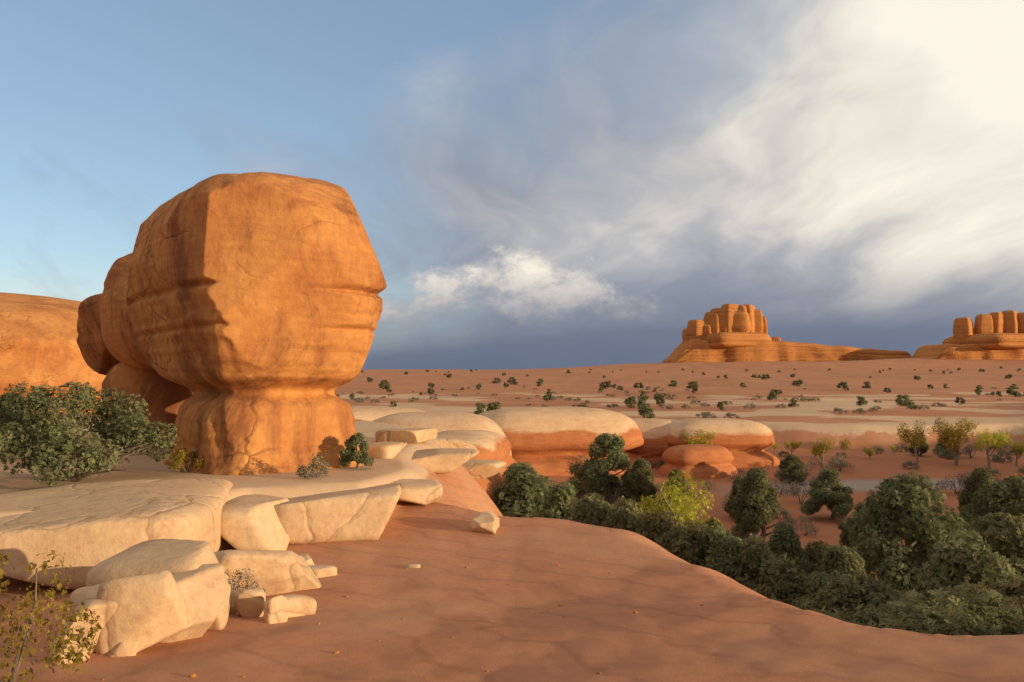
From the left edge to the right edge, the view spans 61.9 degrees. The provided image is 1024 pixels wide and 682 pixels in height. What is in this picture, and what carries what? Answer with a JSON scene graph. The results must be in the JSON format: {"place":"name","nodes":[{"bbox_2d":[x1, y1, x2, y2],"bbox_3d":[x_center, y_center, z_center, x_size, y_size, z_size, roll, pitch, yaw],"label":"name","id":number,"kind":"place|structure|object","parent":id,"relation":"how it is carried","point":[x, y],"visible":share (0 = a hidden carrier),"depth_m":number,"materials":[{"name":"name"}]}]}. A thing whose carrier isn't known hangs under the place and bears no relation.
{"place":"outdoors","nodes":[
{"label":"outdoors","id":0,"kind":"place"},
{"bbox_2d":[0,358,1023,681],"bbox_3d":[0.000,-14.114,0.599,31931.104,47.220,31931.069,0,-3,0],"label":"desert ground","id":1,"kind":"structure","parent":0,"point":[476,618],"depth_m":10.52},
{"bbox_2d":[0,392,33,433],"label":"shrub","id":2,"kind":"object","parent":1,"relation":"on","point":[1,400],"visible":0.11,"depth_m":21.70,"materials":[{"name":"green plant"}]},
{"bbox_2d":[0,550,101,681],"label":"dry shrub","id":3,"kind":"object","parent":1,"relation":"on","point":[24,639],"visible":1,"depth_m":5.90,"materials":[{"name":"brown plant"}]},
{"bbox_2d":[0,292,105,411],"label":"rock formation","id":4,"kind":"object","parent":1,"relation":"on","point":[39,346],"visible":0.13,"depth_m":39.47,"materials":[{"name":"stone"}]},
{"bbox_2d":[49,644,89,664],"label":"fallen block","id":5,"kind":"structure","parent":1,"relation":"on","point":[66,650],"depth_m":6.73,"materials":[{"name":"white stone"}]},
{"bbox_2d":[69,586,91,607],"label":"fallen block","id":6,"kind":"structure","parent":1,"relation":"on","point":[76,595],"depth_m":7.75,"materials":[{"name":"white stone"}]},
{"bbox_2d":[49,584,117,652],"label":"fallen block","id":7,"kind":"structure","parent":1,"relation":"on","point":[104,610],"depth_m":6.99,"materials":[{"name":"white stone"}]},
{"bbox_2d":[0,381,179,486],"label":"juniper bush","id":8,"kind":"object","parent":1,"relation":"on","point":[16,441],"visible":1,"depth_m":13.86,"materials":[{"name":"green plant"}]},
{"bbox_2d":[0,478,232,589],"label":"ledge slab","id":9,"kind":"structure","parent":1,"relation":"on","point":[85,527],"depth_m":10.43,"materials":[{"name":"white stone"}]},
{"bbox_2d":[108,641,138,656],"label":"fallen block","id":10,"kind":"structure","parent":1,"relation":"on","point":[122,649],"depth_m":7.01,"materials":[{"name":"white stone"}]},
{"bbox_2d":[96,570,193,654],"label":"fallen block","id":11,"kind":"structure","parent":1,"relation":"on","point":[152,609],"depth_m":7.07,"materials":[{"name":"white stone"}]},
{"bbox_2d":[86,539,230,629],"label":"fallen block","id":12,"kind":"structure","parent":1,"relation":"on","point":[159,555],"depth_m":8.18,"materials":[{"name":"white stone"}]},
{"bbox_2d":[165,445,204,472],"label":"shrub","id":13,"kind":"object","parent":1,"relation":"on","point":[183,456],"visible":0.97,"depth_m":15.69,"materials":[{"name":"yellow plant"}]},
{"bbox_2d":[160,563,227,642],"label":"fallen block","id":14,"kind":"structure","parent":1,"relation":"on","point":[203,588],"depth_m":7.69,"materials":[{"name":"white stone"}]},
{"bbox_2d":[77,172,386,474],"bbox_3d":[-6.797,-0.232,19.544,4.024,6.396,10.418,2,-3,-39],"label":"rock formation","id":15,"kind":"object","parent":1,"relation":"on","point":[226,324],"visible":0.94,"depth_m":15.90,"materials":[{"name":"stone"}]},
{"bbox_2d":[229,589,237,613],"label":"fallen block","id":16,"kind":"structure","parent":1,"relation":"on","point":[232,609],"depth_m":8.85,"materials":[{"name":"white stone"}]},
{"bbox_2d":[225,571,242,591],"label":"fallen block","id":17,"kind":"structure","parent":1,"relation":"on","point":[227,577],"depth_m":9.39,"materials":[{"name":"white stone"}]},
{"bbox_2d":[228,568,266,596],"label":"shrub","id":18,"kind":"object","parent":1,"relation":"on","point":[243,585],"visible":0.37,"depth_m":9.20,"materials":[{"name":"grey plant"}]},
{"bbox_2d":[234,589,265,617],"bbox_3d":[-2.701,2.728,8.797,0.309,0.360,0.221,6,6,-15],"label":"fallen block","id":19,"kind":"object","parent":1,"relation":"on","point":[248,603],"depth_m":8.72,"materials":[{"name":"white stone"}]},
{"bbox_2d":[221,494,289,549],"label":"ledge slab","id":20,"kind":"structure","parent":1,"relation":"on","point":[251,522],"depth_m":12.03,"materials":[{"name":"white stone"}]},
{"bbox_2d":[214,550,320,595],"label":"fallen block","id":21,"kind":"structure","parent":1,"relation":"on","point":[279,572],"depth_m":9.72,"materials":[{"name":"white stone"}]},
{"bbox_2d":[263,595,288,623],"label":"fallen block","id":22,"kind":"structure","parent":1,"relation":"on","point":[276,609],"depth_m":8.53,"materials":[{"name":"white stone"}]},
{"bbox_2d":[283,594,316,616],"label":"fallen block","id":23,"kind":"structure","parent":1,"relation":"on","point":[301,605],"depth_m":8.92,"materials":[{"name":"white stone"}]},
{"bbox_2d":[298,554,314,564],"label":"fallen block","id":24,"kind":"structure","parent":1,"relation":"on","point":[308,559],"depth_m":11.12,"materials":[{"name":"white stone"}]},
{"bbox_2d":[295,451,330,479],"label":"ledge shrub","id":25,"kind":"object","parent":1,"relation":"on","point":[313,466],"visible":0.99,"depth_m":14.83,"materials":[{"name":"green plant"}]},
{"bbox_2d":[309,565,336,577],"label":"fallen block","id":26,"kind":"structure","parent":1,"relation":"on","point":[319,571],"depth_m":10.81,"materials":[{"name":"white stone"}]},
{"bbox_2d":[275,483,400,543],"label":"ledge slab","id":27,"kind":"structure","parent":1,"relation":"on","point":[359,515],"depth_m":12.70,"materials":[{"name":"white stone"}]},
{"bbox_2d":[7,485,702,680],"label":"scattered pebbles","id":28,"kind":"object","parent":1,"relation":"on","point":[334,652],"visible":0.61,"depth_m":7.59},
{"bbox_2d":[338,433,374,468],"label":"shrub","id":29,"kind":"object","parent":1,"relation":"on","point":[349,454],"visible":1,"depth_m":16.10,"materials":[{"name":"green plant"}]},
{"bbox_2d":[358,442,406,458],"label":"bench slab","id":30,"kind":"structure","parent":1,"relation":"on","point":[384,450],"depth_m":18.40,"materials":[{"name":"white stone"}]},
{"bbox_2d":[351,406,424,420],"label":"dome rock","id":31,"kind":"object","parent":1,"relation":"on","point":[369,413],"visible":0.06,"depth_m":62.23,"materials":[{"name":"stone"}]},
{"bbox_2d":[375,428,437,443],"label":"bench slab","id":32,"kind":"structure","parent":1,"relation":"on","point":[414,435],"depth_m":22.07,"materials":[{"name":"white stone"}]},
{"bbox_2d":[389,479,442,504],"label":"ledge slab","id":33,"kind":"structure","parent":1,"relation":"on","point":[422,491],"depth_m":14.57,"materials":[{"name":"white stone"}]},
{"bbox_2d":[371,412,510,454],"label":"dome rock","id":34,"kind":"object","parent":1,"relation":"on","point":[441,421],"visible":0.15,"depth_m":47.54,"materials":[{"name":"stone"}]},
{"bbox_2d":[412,448,478,473],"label":"bench slab","id":35,"kind":"structure","parent":1,"relation":"on","point":[441,460],"depth_m":19.68,"materials":[{"name":"white stone"}]},
{"bbox_2d":[432,437,476,449],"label":"bench slab","id":36,"kind":"structure","parent":1,"relation":"on","point":[448,443],"depth_m":26.07,"materials":[{"name":"white stone"}]},
{"bbox_2d":[437,430,519,514],"bbox_3d":[-2.252,6.243,37.278,5.027,4.582,9.834,0,-3,8],"label":"dome rock","id":37,"kind":"object","parent":1,"relation":"on","point":[489,445],"visible":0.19,"depth_m":35.15,"materials":[{"name":"stone"}]},
{"bbox_2d":[474,402,486,413],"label":"juniper tree","id":38,"kind":"object","parent":1,"relation":"on","point":[481,407],"visible":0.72,"depth_m":110.82,"materials":[{"name":"green plant"}]},
{"bbox_2d":[462,459,505,478],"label":"bench slab","id":39,"kind":"structure","parent":1,"relation":"on","point":[478,468],"depth_m":23.40,"materials":[{"name":"white stone"}]},
{"bbox_2d":[470,511,499,533],"bbox_3d":[-0.410,2.849,13.300,0.495,0.338,0.456,0,-3,-10],"label":"fallen block","id":40,"kind":"object","parent":1,"relation":"on","point":[486,522],"depth_m":13.18,"materials":[{"name":"white stone"}]},
{"bbox_2d":[486,401,501,410],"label":"juniper tree","id":41,"kind":"object","parent":1,"relation":"on","point":[494,406],"visible":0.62,"depth_m":107.31,"materials":[{"name":"green plant"}]},
{"bbox_2d":[492,462,555,517],"bbox_3d":[0.593,7.770,33.534,6.138,5.977,5.375,1,-3,-26],"label":"shrub","id":42,"kind":"object","parent":1,"relation":"on","point":[523,494],"visible":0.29,"depth_m":32.76,"materials":[{"name":"green plant"}]},
{"bbox_2d":[529,482,577,519],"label":"shrub","id":43,"kind":"object","parent":1,"relation":"on","point":[561,498],"visible":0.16,"depth_m":29.39,"materials":[{"name":"green plant"}]},
{"bbox_2d":[478,406,651,475],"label":"dome rock","id":44,"kind":"object","parent":1,"relation":"on","point":[548,441],"visible":0.38,"depth_m":74.36,"materials":[{"name":"stone"}]},
{"bbox_2d":[569,493,615,525],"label":"shrub","id":45,"kind":"object","parent":1,"relation":"on","point":[590,509],"visible":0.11,"depth_m":27.38,"materials":[{"name":"green plant"}]},
{"bbox_2d":[566,433,642,505],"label":"juniper tree","id":46,"kind":"object","parent":1,"relation":"on","point":[593,475],"visible":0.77,"depth_m":58.93,"materials":[{"name":"green plant"}]},
{"bbox_2d":[604,480,624,504],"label":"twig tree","id":47,"kind":"object","parent":1,"relation":"on","point":[616,496],"visible":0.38,"depth_m":59.65,"materials":[{"name":"green plant"}]},
{"bbox_2d":[598,496,642,531],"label":"shrub","id":48,"kind":"object","parent":1,"relation":"on","point":[623,517],"visible":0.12,"depth_m":26.51,"materials":[{"name":"green plant"}]},
{"bbox_2d":[623,396,637,407],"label":"juniper tree","id":49,"kind":"object","parent":1,"relation":"on","point":[630,401],"visible":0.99,"depth_m":141.45,"materials":[{"name":"green plant"}]},
{"bbox_2d":[623,458,657,510],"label":"juniper tree","id":50,"kind":"object","parent":1,"relation":"on","point":[640,474],"visible":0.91,"depth_m":57.19,"materials":[{"name":"green plant"}]},
{"bbox_2d":[637,396,650,407],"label":"juniper tree","id":51,"kind":"object","parent":1,"relation":"on","point":[642,401],"visible":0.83,"depth_m":145.51,"materials":[{"name":"green plant"}]},
{"bbox_2d":[638,404,655,417],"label":"shrub","id":52,"kind":"object","parent":1,"relation":"on","point":[644,408],"visible":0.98,"depth_m":101.86,"materials":[{"name":"green plant"}]},
{"bbox_2d":[627,418,673,466],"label":"dome rock","id":53,"kind":"object","parent":1,"relation":"on","point":[655,445],"visible":0.14,"depth_m":79.85,"materials":[{"name":"stone"}]},
{"bbox_2d":[629,509,688,549],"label":"shrub","id":54,"kind":"object","parent":1,"relation":"on","point":[654,526],"visible":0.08,"depth_m":25.45,"materials":[{"name":"green plant"}]},
{"bbox_2d":[629,497,699,525],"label":"shrub","id":55,"kind":"object","parent":1,"relation":"on","point":[644,513],"visible":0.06,"depth_m":36.63,"materials":[{"name":"green plant"}]},
{"bbox_2d":[658,469,690,510],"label":"juniper tree","id":56,"kind":"object","parent":1,"relation":"on","point":[676,471],"visible":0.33,"depth_m":55.36,"materials":[{"name":"green plant"}]},
{"bbox_2d":[637,470,721,532],"bbox_3d":[7.095,8.081,36.183,4.013,5.373,3.816,2,-3,-38],"label":"shrub","id":57,"kind":"object","parent":1,"relation":"on","point":[677,505],"visible":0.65,"depth_m":35.70,"materials":[{"name":"green plant"}]},
{"bbox_2d":[655,519,724,571],"bbox_3d":[5.011,7.683,24.502,4.616,5.130,5.151,1,-3,-13],"label":"shrub","id":58,"kind":"object","parent":1,"relation":"on","point":[687,547],"visible":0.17,"depth_m":24.14,"materials":[{"name":"green plant"}]},
{"bbox_2d":[658,444,737,479],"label":"dome rock","id":59,"kind":"object","parent":1,"relation":"on","point":[704,461],"visible":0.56,"depth_m":72.94,"materials":[{"name":"stone"}]},
{"bbox_2d":[679,429,717,444],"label":"shrub","id":60,"kind":"object","parent":1,"relation":"on","point":[694,441],"visible":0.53,"depth_m":77.20,"materials":[{"name":"green plant"}]},
{"bbox_2d":[703,517,725,533],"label":"shrub","id":61,"kind":"object","parent":1,"relation":"on","point":[712,520],"visible":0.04,"depth_m":35.56,"materials":[{"name":"green plant"}]},
{"bbox_2d":[660,418,779,468],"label":"dome rock","id":62,"kind":"object","parent":1,"relation":"on","point":[745,443],"visible":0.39,"depth_m":78.23,"materials":[{"name":"stone"}]},
{"bbox_2d":[694,526,747,581],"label":"shrub","id":63,"kind":"object","parent":1,"relation":"on","point":[722,556],"visible":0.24,"depth_m":23.77,"materials":[{"name":"green plant"}]},
{"bbox_2d":[724,475,743,518],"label":"juniper tree","id":64,"kind":"object","parent":1,"relation":"on","point":[729,505],"visible":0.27,"depth_m":54.56,"materials":[{"name":"green plant"}]},
{"bbox_2d":[727,468,745,478],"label":"shrub","id":65,"kind":"object","parent":1,"relation":"on","point":[734,475],"visible":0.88,"depth_m":70.98,"materials":[{"name":"brown plant"}]},
{"bbox_2d":[730,534,779,591],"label":"shrub","id":66,"kind":"object","parent":1,"relation":"on","point":[753,558],"visible":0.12,"depth_m":23.39,"materials":[{"name":"green plant"}]},
{"bbox_2d":[730,467,781,545],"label":"juniper tree","id":67,"kind":"object","parent":1,"relation":"on","point":[755,498],"visible":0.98,"depth_m":45.09,"materials":[{"name":"green plant"}]},
{"bbox_2d":[746,556,813,606],"bbox_3d":[7.308,7.928,22.565,4.444,4.328,3.892,2,-3,-33],"label":"shrub","id":68,"kind":"object","parent":1,"relation":"on","point":[787,584],"visible":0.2,"depth_m":22.22,"materials":[{"name":"green plant"}]},
{"bbox_2d":[770,479,791,494],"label":"twig tree","id":69,"kind":"object","parent":1,"relation":"on","point":[777,484],"visible":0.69,"depth_m":64.76,"materials":[{"name":"grey plant"}]},
{"bbox_2d":[764,522,809,577],"bbox_3d":[10.597,8.748,32.705,1.981,3.699,1.760,-1,-3,25],"label":"juniper tree","id":70,"kind":"object","parent":1,"relation":"on","point":[785,541],"visible":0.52,"depth_m":32.31,"materials":[{"name":"green plant"}]},
{"bbox_2d":[662,304,911,362],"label":"butte","id":71,"kind":"object","parent":1,"relation":"on","point":[731,333],"visible":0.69,"depth_m":1508.82,"materials":[{"name":"stone"}]},
{"bbox_2d":[783,440,801,453],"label":"cottonwood tree","id":72,"kind":"object","parent":1,"relation":"on","point":[793,445],"visible":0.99,"depth_m":83.45,"materials":[{"name":"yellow plant"}]},
{"bbox_2d":[778,454,807,483],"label":"juniper tree","id":73,"kind":"object","parent":1,"relation":"on","point":[795,464],"visible":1,"depth_m":69.10,"materials":[{"name":"green plant"}]},
{"bbox_2d":[789,481,811,503],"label":"twig tree","id":74,"kind":"object","parent":1,"relation":"on","point":[795,490],"visible":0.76,"depth_m":61.52,"materials":[{"name":"grey plant"}]},
{"bbox_2d":[792,515,819,535],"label":"shrub","id":75,"kind":"object","parent":1,"relation":"on","point":[808,528],"visible":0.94,"depth_m":49.48,"materials":[{"name":"grey plant"}]},
{"bbox_2d":[785,571,843,608],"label":"shrub","id":76,"kind":"object","parent":1,"relation":"on","point":[815,583],"visible":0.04,"depth_m":21.56,"materials":[{"name":"green plant"}]},
{"bbox_2d":[802,540,832,574],"bbox_3d":[12.609,9.366,34.660,2.652,2.528,2.960,-1,-3,31],"label":"juniper tree","id":77,"kind":"object","parent":1,"relation":"on","point":[814,551],"visible":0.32,"depth_m":34.43,"materials":[{"name":"green plant"}]},
{"bbox_2d":[808,437,835,467],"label":"cottonwood tree","id":78,"kind":"object","parent":1,"relation":"on","point":[818,448],"visible":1,"depth_m":76.39,"materials":[{"name":"yellow plant"}]},
{"bbox_2d":[804,605,847,619],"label":"shrub","id":79,"kind":"object","parent":1,"relation":"on","point":[832,614],"depth_m":16.96,"materials":[{"name":"green plant"}]},
{"bbox_2d":[800,468,853,519],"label":"juniper tree","id":80,"kind":"object","parent":1,"relation":"on","point":[836,499],"visible":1,"depth_m":55.08,"materials":[{"name":"green plant"}]},
{"bbox_2d":[822,454,854,470],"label":"shrub","id":81,"kind":"object","parent":1,"relation":"on","point":[835,466],"visible":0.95,"depth_m":74.84,"materials":[{"name":"grey plant"}]},
{"bbox_2d":[818,544,868,585],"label":"shrub","id":82,"kind":"object","parent":1,"relation":"on","point":[837,558],"visible":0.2,"depth_m":26.44,"materials":[{"name":"green plant"}]},
{"bbox_2d":[838,439,852,456],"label":"cottonwood tree","id":83,"kind":"object","parent":1,"relation":"on","point":[844,445],"visible":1,"depth_m":83.62,"materials":[{"name":"yellow plant"}]},
{"bbox_2d":[795,570,905,618],"bbox_3d":[8.369,7.774,20.465,3.826,4.289,4.634,1,-3,-27],"label":"shrub","id":84,"kind":"object","parent":1,"relation":"on","point":[853,594],"visible":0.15,"depth_m":20.59,"materials":[{"name":"green plant"}]},
{"bbox_2d":[856,396,867,405],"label":"juniper tree","id":85,"kind":"object","parent":1,"relation":"on","point":[861,401],"visible":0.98,"depth_m":141.84,"materials":[{"name":"green plant"}]},
{"bbox_2d":[837,502,900,555],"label":"shrub","id":86,"kind":"object","parent":1,"relation":"on","point":[859,506],"visible":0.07,"depth_m":41.86,"materials":[{"name":"green plant"}]},
{"bbox_2d":[836,594,932,628],"bbox_3d":[6.859,7.150,14.693,5.748,5.304,5.534,1,-3,-21],"label":"shrub","id":87,"kind":"object","parent":1,"relation":"on","point":[863,619],"visible":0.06,"depth_m":14.92,"materials":[{"name":"green plant"}]},
{"bbox_2d":[841,470,964,600],"bbox_3d":[13.966,7.544,29.613,5.584,6.118,5.004,1,-3,-26],"label":"juniper tree","id":88,"kind":"object","parent":1,"relation":"on","point":[885,523],"visible":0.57,"depth_m":28.94,"materials":[{"name":"green plant"}]},
{"bbox_2d":[895,394,914,405],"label":"juniper tree","id":89,"kind":"object","parent":1,"relation":"on","point":[899,401],"visible":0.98,"depth_m":144.08,"materials":[{"name":"green plant"}]},
{"bbox_2d":[902,460,920,468],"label":"shrub","id":90,"kind":"object","parent":1,"relation":"on","point":[914,464],"visible":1,"depth_m":75.96,"materials":[{"name":"green plant"}]},
{"bbox_2d":[896,420,933,461],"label":"cottonwood tree","id":91,"kind":"object","parent":1,"relation":"on","point":[914,438],"visible":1,"depth_m":79.69,"materials":[{"name":"yellow plant"}]},
{"bbox_2d":[908,433,928,455],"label":"juniper tree","id":92,"kind":"object","parent":1,"relation":"on","point":[924,448],"visible":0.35,"depth_m":83.21,"materials":[{"name":"green plant"}]},
{"bbox_2d":[892,601,1001,635],"bbox_3d":[5.943,6.657,12.150,3.742,5.715,3.322,-2,-3,32],"label":"shrub","id":93,"kind":"object","parent":1,"relation":"on","point":[925,622],"visible":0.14,"depth_m":12.30,"materials":[{"name":"green plant"}]},
{"bbox_2d":[878,581,1023,634],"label":"shrub","id":94,"kind":"object","parent":1,"relation":"on","point":[976,602],"visible":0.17,"depth_m":13.61,"materials":[{"name":"green plant"}]},
{"bbox_2d":[935,471,970,493],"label":"shrub","id":95,"kind":"object","parent":1,"relation":"on","point":[960,479],"visible":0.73,"depth_m":64.31,"materials":[{"name":"grey plant"}]},
{"bbox_2d":[933,417,978,465],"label":"cottonwood tree","id":96,"kind":"object","parent":1,"relation":"on","point":[947,437],"visible":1,"depth_m":77.49,"materials":[{"name":"yellow plant"}]},
{"bbox_2d":[905,512,1023,602],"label":"shrub","id":97,"kind":"object","parent":1,"relation":"on","point":[1004,536],"visible":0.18,"depth_m":20.36,"materials":[{"name":"green plant"}]},
{"bbox_2d":[913,529,1016,602],"bbox_3d":[10.140,7.008,18.647,3.534,5.832,3.767,2,-4,-44],"label":"shrub","id":98,"kind":"object","parent":1,"relation":"on","point":[966,563],"visible":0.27,"depth_m":18.60,"materials":[{"name":"green plant"}]},
{"bbox_2d":[912,310,1023,359],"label":"butte","id":99,"kind":"object","parent":1,"relation":"on","point":[995,335],"visible":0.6,"depth_m":1444.68,"materials":[{"name":"stone"}]},
{"bbox_2d":[959,443,983,457],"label":"twig tree","id":100,"kind":"object","parent":1,"relation":"on","point":[968,448],"visible":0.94,"depth_m":81.68,"materials":[{"name":"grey plant"}]},
{"bbox_2d":[956,467,995,520],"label":"juniper tree","id":101,"kind":"object","parent":1,"relation":"on","point":[977,478],"visible":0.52,"depth_m":47.59,"materials":[{"name":"green plant"}]},
{"bbox_2d":[958,473,1023,530],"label":"juniper tree","id":102,"kind":"object","parent":1,"relation":"on","point":[997,497],"visible":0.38,"depth_m":37.25,"materials":[{"name":"green plant"}]},
{"bbox_2d":[975,428,1012,468],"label":"cottonwood tree","id":103,"kind":"object","parent":1,"relation":"on","point":[996,439],"visible":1,"depth_m":75.55,"materials":[{"name":"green plant"}]},
{"bbox_2d":[991,451,1013,461],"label":"shrub","id":104,"kind":"object","parent":1,"relation":"on","point":[1008,457],"visible":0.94,"depth_m":80.06,"materials":[{"name":"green plant"}]},
{"bbox_2d":[982,571,1023,621],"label":"bush","id":105,"kind":"object","parent":1,"relation":"on","point":[1012,590],"visible":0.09,"depth_m":14.62,"materials":[{"name":"green plant"}]},
{"bbox_2d":[1005,439,1023,465],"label":"cottonwood tree","id":106,"kind":"object","parent":1,"relation":"on","point":[1017,449],"visible":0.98,"depth_m":77.38,"materials":[{"name":"green plant"}]},
{"bbox_2d":[0,0,1023,369],"label":"sky","id":107,"kind":"structure","parent":0,"point":[531,184],"materials":[{"name":"blue"}]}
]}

